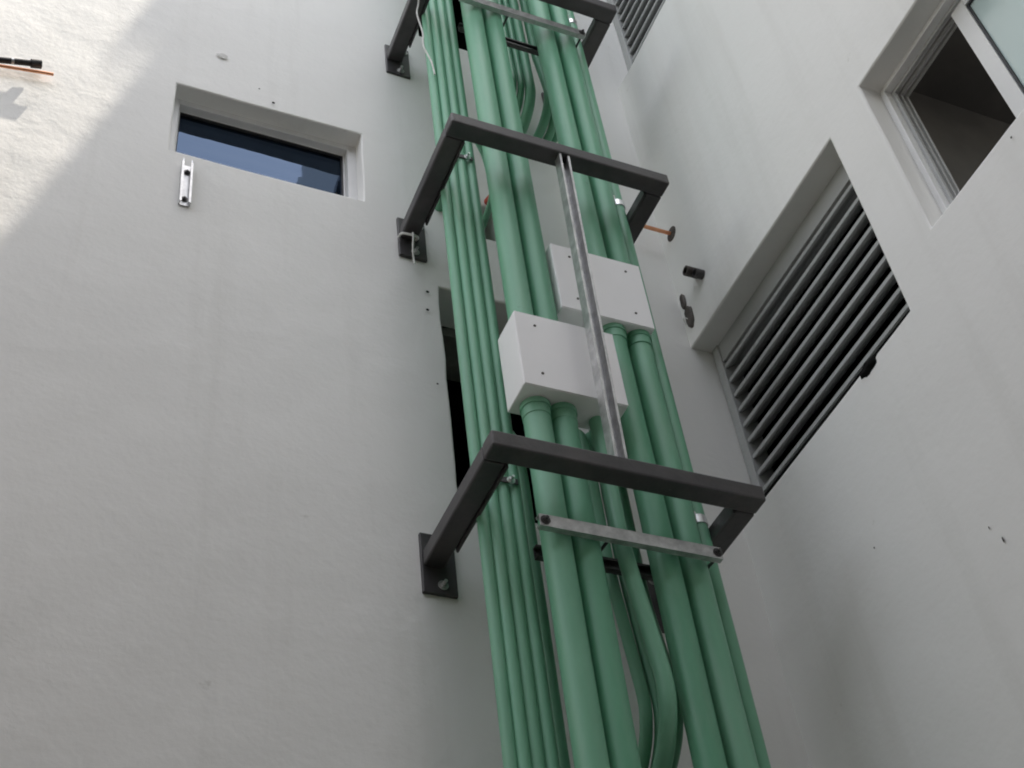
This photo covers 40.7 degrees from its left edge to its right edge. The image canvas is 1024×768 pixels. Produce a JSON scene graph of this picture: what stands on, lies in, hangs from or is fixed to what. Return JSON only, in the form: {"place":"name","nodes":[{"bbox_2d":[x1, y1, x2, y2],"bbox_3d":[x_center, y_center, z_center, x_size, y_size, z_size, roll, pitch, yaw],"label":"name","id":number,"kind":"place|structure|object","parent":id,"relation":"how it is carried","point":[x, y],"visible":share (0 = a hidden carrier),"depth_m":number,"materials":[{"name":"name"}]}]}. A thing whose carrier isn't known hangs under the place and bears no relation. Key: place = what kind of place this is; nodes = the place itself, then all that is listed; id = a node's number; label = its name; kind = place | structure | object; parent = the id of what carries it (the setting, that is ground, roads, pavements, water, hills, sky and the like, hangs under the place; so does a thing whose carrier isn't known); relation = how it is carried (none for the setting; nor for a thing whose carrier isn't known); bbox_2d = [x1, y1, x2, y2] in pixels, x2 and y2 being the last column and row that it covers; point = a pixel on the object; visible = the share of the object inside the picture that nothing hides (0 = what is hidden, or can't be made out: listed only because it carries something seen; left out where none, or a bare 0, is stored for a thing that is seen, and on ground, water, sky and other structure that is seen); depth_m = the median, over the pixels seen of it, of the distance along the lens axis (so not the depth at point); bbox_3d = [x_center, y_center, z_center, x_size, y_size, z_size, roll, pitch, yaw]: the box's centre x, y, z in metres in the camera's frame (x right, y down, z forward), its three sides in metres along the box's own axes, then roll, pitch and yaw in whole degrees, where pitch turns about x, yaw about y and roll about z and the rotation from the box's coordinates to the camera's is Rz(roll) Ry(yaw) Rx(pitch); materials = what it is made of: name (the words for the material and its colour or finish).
{"place":"outdoors","nodes":[
{"label":"outdoors","id":0,"kind":"place"},
{"label":"ground","id":1,"kind":"structure","parent":0,"visible":0},
{"bbox_2d":[0,0,810,767],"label":"building wall","id":2,"kind":"structure","parent":1,"relation":"on","point":[234,458],"depth_m":4.29,"materials":[{"name":"white paint"}]},
{"bbox_2d":[0,57,41,68],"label":"refrigerant pipe","id":3,"kind":"object","parent":2,"relation":"attached to","point":[35,63],"visible":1,"depth_m":4.94,"materials":[{"name":"black rubber"}]},
{"bbox_2d":[0,64,53,75],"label":"copper pipe","id":4,"kind":"object","parent":2,"relation":"attached to","point":[26,70],"visible":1,"depth_m":4.93,"materials":[{"name":"orange metal"}]},
{"bbox_2d":[178,158,193,206],"bbox_3d":[-1.151,-0.720,4.875,0.044,0.267,0.022,13,-49,-20],"label":"wall bracket","id":5,"kind":"object","parent":2,"relation":"attached to","point":[185,185],"depth_m":4.86,"materials":[{"name":"metal"}]},
{"bbox_2d":[169,98,357,199],"bbox_3d":[-0.959,-0.859,5.318,0.750,0.449,0.055,13,-49,-20],"label":"window","id":6,"kind":"structure","parent":2,"relation":"in","point":[199,131],"depth_m":5.38,"materials":[{"name":"blue glass"}]},
{"bbox_2d":[435,197,442,211],"bbox_3d":[-0.288,-0.967,5.481,0.046,0.573,0.274,2,-46,-10],"label":"conduit","id":7,"kind":"object","parent":2,"relation":"attached to","point":[439,206],"visible":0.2,"depth_m":5.36,"materials":[{"name":"green paint"}]},
{"bbox_2d":[475,144,491,228],"bbox_3d":[-0.142,-0.898,5.540,0.120,0.502,0.413,-10,-45,2],"label":"conduit","id":8,"kind":"object","parent":2,"relation":"attached to","point":[487,214],"visible":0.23,"depth_m":5.43,"materials":[{"name":"green paint"}]},
{"bbox_2d":[384,0,616,101],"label":"bracket frame","id":9,"kind":"object","parent":2,"relation":"attached to","point":[602,14],"visible":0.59,"depth_m":5.96,"materials":[{"name":"grey paint"}]},
{"bbox_2d":[416,0,435,74],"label":"cable","id":10,"kind":"object","parent":9,"relation":"hanging from","point":[423,38],"visible":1,"depth_m":5.65,"materials":[{"name":"plastic"}]},
{"bbox_2d":[498,0,516,89],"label":"conduit","id":11,"kind":"object","parent":2,"relation":"attached to","point":[509,51],"visible":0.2,"depth_m":6.08,"materials":[{"name":"green paint"}]},
{"bbox_2d":[502,0,523,111],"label":"conduit","id":12,"kind":"object","parent":2,"relation":"attached to","point":[518,69],"visible":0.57,"depth_m":6.06,"materials":[{"name":"green paint"}]},
{"bbox_2d":[508,0,535,133],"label":"conduit","id":13,"kind":"object","parent":2,"relation":"attached to","point":[529,101],"visible":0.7,"depth_m":6.00,"materials":[{"name":"green paint"}]},
{"bbox_2d":[396,112,668,262],"bbox_3d":[0.078,-0.647,5.124,0.872,0.220,0.560,13,-49,-20],"label":"bracket frame","id":14,"kind":"object","parent":2,"relation":"attached to","point":[458,131],"visible":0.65,"depth_m":4.99,"materials":[{"name":"grey paint"}]},
{"bbox_2d":[397,232,418,241],"bbox_3d":[-0.381,-0.548,5.118,0.079,0.034,0.046,13,-49,-20],"label":"string","id":15,"kind":"object","parent":14,"relation":"attached to","point":[409,234],"visible":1,"depth_m":5.10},
{"bbox_2d":[412,232,415,263],"bbox_3d":[-0.362,-0.502,5.070,0.012,0.128,0.058,-2,-45,-6],"label":"string","id":16,"kind":"object","parent":15,"relation":"hanging from","point":[413,256],"visible":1,"depth_m":5.06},
{"bbox_2d":[519,0,550,138],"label":"conduit","id":17,"kind":"object","parent":2,"relation":"attached to","point":[541,129],"visible":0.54,"depth_m":6.07,"materials":[{"name":"green paint"}]},
{"bbox_2d":[543,113,554,140],"bbox_3d":[0.018,-1.953,6.899,0.065,2.533,0.259,13,-49,-20],"label":"conduit","id":18,"kind":"object","parent":2,"relation":"attached to","point":[549,134],"visible":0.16,"depth_m":5.99,"materials":[{"name":"green paint"}]},
{"bbox_2d":[552,132,556,142],"bbox_3d":[0.045,-1.946,6.923,0.062,2.515,0.241,13,-49,-20],"label":"conduit","id":19,"kind":"object","parent":2,"relation":"attached to","point":[554,139],"visible":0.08,"depth_m":6.03,"materials":[{"name":"green paint"}]},
{"bbox_2d":[418,430,765,632],"bbox_3d":[0.235,0.429,4.042,0.872,0.220,0.560,13,-49,-20],"label":"bracket frame","id":20,"kind":"object","parent":2,"relation":"attached to","point":[741,503],"visible":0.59,"depth_m":3.91,"materials":[{"name":"grey paint"}]},
{"bbox_2d":[555,153,627,457],"bbox_3d":[0.241,-0.295,4.427,0.073,1.477,0.038,13,-49,-20],"label":"strut channel","id":21,"kind":"object","parent":20,"relation":"on","point":[608,407],"visible":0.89,"depth_m":4.34,"materials":[{"name":"metal"}]},
{"bbox_2d":[579,429,652,767],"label":"conduit","id":22,"kind":"object","parent":2,"relation":"attached to","point":[637,676],"visible":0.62,"depth_m":3.80,"materials":[{"name":"green paint"}]},
{"bbox_2d":[589,430,658,767],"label":"conduit","id":23,"kind":"object","parent":2,"relation":"attached to","point":[648,674],"visible":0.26,"depth_m":3.78,"materials":[{"name":"green paint"}]},
{"bbox_2d":[585,432,683,767],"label":"conduit","id":24,"kind":"object","parent":2,"relation":"attached to","point":[627,510],"visible":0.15,"depth_m":3.96,"materials":[{"name":"green paint"}]},
{"bbox_2d":[422,5,517,767],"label":"conduit","id":25,"kind":"object","parent":1,"relation":"on","point":[507,740],"visible":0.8,"depth_m":4.14,"materials":[{"name":"green paint"}]},
{"bbox_2d":[428,0,531,767],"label":"conduit","id":26,"kind":"object","parent":1,"relation":"on","point":[515,692],"visible":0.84,"depth_m":4.17,"materials":[{"name":"green paint"}]},
{"bbox_2d":[436,0,545,767],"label":"conduit","id":27,"kind":"object","parent":1,"relation":"on","point":[525,665],"visible":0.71,"depth_m":4.20,"materials":[{"name":"green paint"}]},
{"bbox_2d":[459,152,472,160],"bbox_3d":[-0.201,-0.863,5.145,0.128,0.027,0.025,13,-49,-20],"label":"pipe clamp","id":28,"kind":"object","parent":27,"relation":"attached to","point":[467,156],"visible":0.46,"depth_m":5.16,"materials":[{"name":"silver metal"}]},
{"bbox_2d":[500,475,518,484],"bbox_3d":[-0.036,0.267,4.009,0.128,0.027,0.025,13,-49,-20],"label":"pipe clamp","id":29,"kind":"object","parent":27,"relation":"attached to","point":[511,480],"visible":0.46,"depth_m":4.02,"materials":[{"name":"silver metal"}]},
{"bbox_2d":[444,0,559,767],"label":"conduit","id":30,"kind":"object","parent":1,"relation":"on","point":[550,747],"visible":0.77,"depth_m":4.07,"materials":[{"name":"green paint"}]},
{"bbox_2d":[513,431,570,767],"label":"conduit","id":31,"kind":"object","parent":1,"relation":"on","point":[562,746],"visible":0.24,"depth_m":3.77,"materials":[{"name":"green paint"}]},
{"bbox_2d":[519,396,609,767],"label":"conduit","id":32,"kind":"object","parent":1,"relation":"on","point":[585,726],"visible":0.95,"depth_m":3.59,"materials":[{"name":"green paint"}]},
{"bbox_2d":[498,311,627,429],"bbox_3d":[0.155,-0.037,4.310,0.348,0.324,0.137,13,-49,-20],"label":"junction box","id":33,"kind":"object","parent":32,"relation":"on","point":[549,360],"visible":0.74,"depth_m":4.23,"materials":[{"name":"white metal"}]},
{"bbox_2d":[460,2,533,319],"bbox_3d":[-0.398,-3.137,7.394,0.088,8.488,0.088,13,-49,-20],"label":"conduit","id":34,"kind":"object","parent":33,"relation":"on","point":[516,290],"visible":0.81,"depth_m":4.92,"materials":[{"name":"green paint"}]},
{"bbox_2d":[481,0,557,320],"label":"conduit","id":35,"kind":"object","parent":33,"relation":"on","point":[539,283],"visible":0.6,"depth_m":4.96,"materials":[{"name":"green paint"}]},
{"bbox_2d":[459,0,585,39],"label":"strut channel","id":36,"kind":"object","parent":35,"relation":"attached to","point":[530,18],"visible":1,"depth_m":5.83,"materials":[{"name":"metal"}]},
{"bbox_2d":[589,416,677,767],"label":"conduit","id":37,"kind":"object","parent":33,"relation":"attached to","point":[660,668],"visible":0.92,"depth_m":3.70,"materials":[{"name":"green paint"}]},
{"bbox_2d":[551,402,641,767],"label":"conduit","id":38,"kind":"object","parent":1,"relation":"on","point":[619,730],"visible":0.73,"depth_m":3.62,"materials":[{"name":"green paint"}]},
{"bbox_2d":[536,513,722,562],"bbox_3d":[0.336,0.426,3.835,0.571,0.041,0.036,13,-49,-20],"label":"strut channel","id":39,"kind":"object","parent":38,"relation":"attached to","point":[596,532],"visible":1,"depth_m":3.83,"materials":[{"name":"metal"}]},
{"bbox_2d":[601,542,607,551],"bbox_3d":[0.243,0.476,3.880,0.010,0.021,0.157,13,-49,-20],"label":"threaded rod","id":40,"kind":"object","parent":39,"relation":"attached to","point":[604,545],"visible":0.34,"depth_m":3.85,"materials":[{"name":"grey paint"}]},
{"bbox_2d":[602,322,727,767],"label":"conduit","id":41,"kind":"object","parent":1,"relation":"on","point":[705,744],"visible":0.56,"depth_m":3.80,"materials":[{"name":"green paint"}]},
{"bbox_2d":[545,243,654,334],"bbox_3d":[0.285,-0.298,4.728,0.345,0.330,0.113,13,-49,-20],"label":"junction box","id":42,"kind":"object","parent":41,"relation":"on","point":[620,293],"visible":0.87,"depth_m":4.67,"materials":[{"name":"white metal"}]},
{"bbox_2d":[527,0,606,257],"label":"conduit","id":43,"kind":"object","parent":42,"relation":"on","point":[566,131],"visible":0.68,"depth_m":5.49,"materials":[{"name":"green paint"}]},
{"bbox_2d":[547,3,629,263],"bbox_3d":[-0.020,-3.197,7.721,0.086,8.020,0.087,13,-49,-20],"label":"conduit","id":44,"kind":"object","parent":42,"relation":"on","point":[610,225],"visible":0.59,"depth_m":5.46,"materials":[{"name":"green paint"}]},
{"bbox_2d":[566,10,770,767],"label":"conduit","id":45,"kind":"object","parent":1,"relation":"on","point":[743,681],"visible":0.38,"depth_m":4.31,"materials":[{"name":"green paint"}]},
{"bbox_2d":[567,14,577,27],"bbox_3d":[0.255,-1.617,6.192,0.057,0.033,0.085,-38,-52,26],"label":"pipe clamp","id":46,"kind":"object","parent":45,"relation":"attached to","point":[571,20],"visible":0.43,"depth_m":6.18,"materials":[{"name":"metal"}]},
{"bbox_2d":[613,195,624,207],"bbox_3d":[0.392,-0.681,5.250,0.057,0.033,0.085,-38,-52,26],"label":"pipe clamp","id":47,"kind":"object","parent":45,"relation":"attached to","point":[619,201],"visible":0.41,"depth_m":5.24,"materials":[{"name":"metal"}]},
{"bbox_2d":[694,511,707,524],"bbox_3d":[0.551,0.414,4.150,0.057,0.033,0.085,-38,-52,26],"label":"pipe clamp","id":48,"kind":"object","parent":45,"relation":"attached to","point":[700,517],"visible":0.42,"depth_m":4.14,"materials":[{"name":"metal"}]},
{"bbox_2d":[627,329,758,767],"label":"conduit","id":49,"kind":"object","parent":1,"relation":"on","point":[735,734],"visible":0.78,"depth_m":3.88,"materials":[{"name":"green paint"}]},
{"bbox_2d":[607,0,1023,767],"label":"building wall","id":50,"kind":"structure","parent":1,"relation":"on","point":[843,194],"depth_m":4.38,"materials":[{"name":"white paint"}]},
{"bbox_2d":[644,225,675,241],"bbox_3d":[0.610,-0.642,5.758,0.157,0.071,0.072,13,-49,-20],"label":"copper pipe","id":51,"kind":"object","parent":50,"relation":"attached to","point":[670,233],"visible":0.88,"depth_m":5.76,"materials":[{"name":"brown metal"}]},
{"bbox_2d":[679,294,686,309],"bbox_3d":[0.688,-0.329,5.535,0.016,0.098,0.032,13,-49,-20],"label":"duct plug","id":52,"kind":"object","parent":50,"relation":"attached to","point":[682,299],"visible":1,"depth_m":5.53,"materials":[{"name":"grey metal"}]},
{"bbox_2d":[684,306,694,327],"bbox_3d":[0.703,-0.267,5.457,0.016,0.130,0.051,13,-49,-20],"label":"duct plug","id":53,"kind":"object","parent":50,"relation":"attached to","point":[689,314],"visible":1,"depth_m":5.45,"materials":[{"name":"grey metal"}]},
{"bbox_2d":[683,265,695,278],"bbox_3d":[0.715,-0.442,5.466,0.066,0.042,0.042,13,-49,-20],"label":"pipe stub","id":54,"kind":"object","parent":50,"relation":"attached to","point":[687,271],"visible":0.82,"depth_m":5.45,"materials":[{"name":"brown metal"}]},
{"bbox_2d":[692,268,704,279],"bbox_3d":[0.737,-0.433,5.431,0.045,0.040,0.040,13,-49,-20],"label":"pipe stub","id":55,"kind":"object","parent":50,"relation":"attached to","point":[697,273],"visible":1,"depth_m":5.42,"materials":[{"name":"grey paint"}]},
{"bbox_2d":[764,309,909,496],"bbox_3d":[1.032,0.139,4.464,0.081,0.013,1.032,13,-49,-20],"label":"gasket","id":56,"kind":"object","parent":50,"relation":"on","point":[770,488],"visible":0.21,"depth_m":4.43,"materials":[{"name":"black rubber"}]},
{"bbox_2d":[860,352,878,378],"bbox_3d":[1.118,-0.051,4.263,0.056,0.059,0.134,13,-49,-20],"label":"sealant","id":57,"kind":"object","parent":50,"relation":"attached to","point":[869,364],"visible":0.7,"depth_m":4.25,"materials":[{"name":"black rubber"}]},
{"bbox_2d":[879,0,1023,213],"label":"window","id":58,"kind":"structure","parent":50,"relation":"in","point":[994,29],"depth_m":4.35,"materials":[{"name":"white metal"}]},
{"bbox_3d":[0.554,0.546,3.995,0.010,0.021,0.157,13,-49,-20],"label":"threaded rod","id":59,"kind":"object","parent":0,"visible":0},
{"bbox_2d":[533,544,652,580],"bbox_3d":[0.302,0.523,3.944,0.518,0.041,0.021,13,-49,-20],"label":"strut channel","id":60,"kind":"object","parent":59,"relation":"attached to","point":[611,565],"visible":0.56,"depth_m":3.94,"materials":[{"name":"grey paint"}]},
{"bbox_3d":[0.265,-1.439,5.990,0.010,0.021,0.157,13,-49,-20],"label":"threaded rod","id":61,"kind":"object","parent":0,"visible":0},
{"bbox_2d":[458,23,538,55],"bbox_3d":[0.016,-1.463,5.942,0.524,0.047,0.021,13,-49,-20],"label":"strut channel","id":62,"kind":"object","parent":61,"relation":"attached to","point":[521,46],"visible":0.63,"depth_m":5.94,"materials":[{"name":"grey paint"}]}
]}

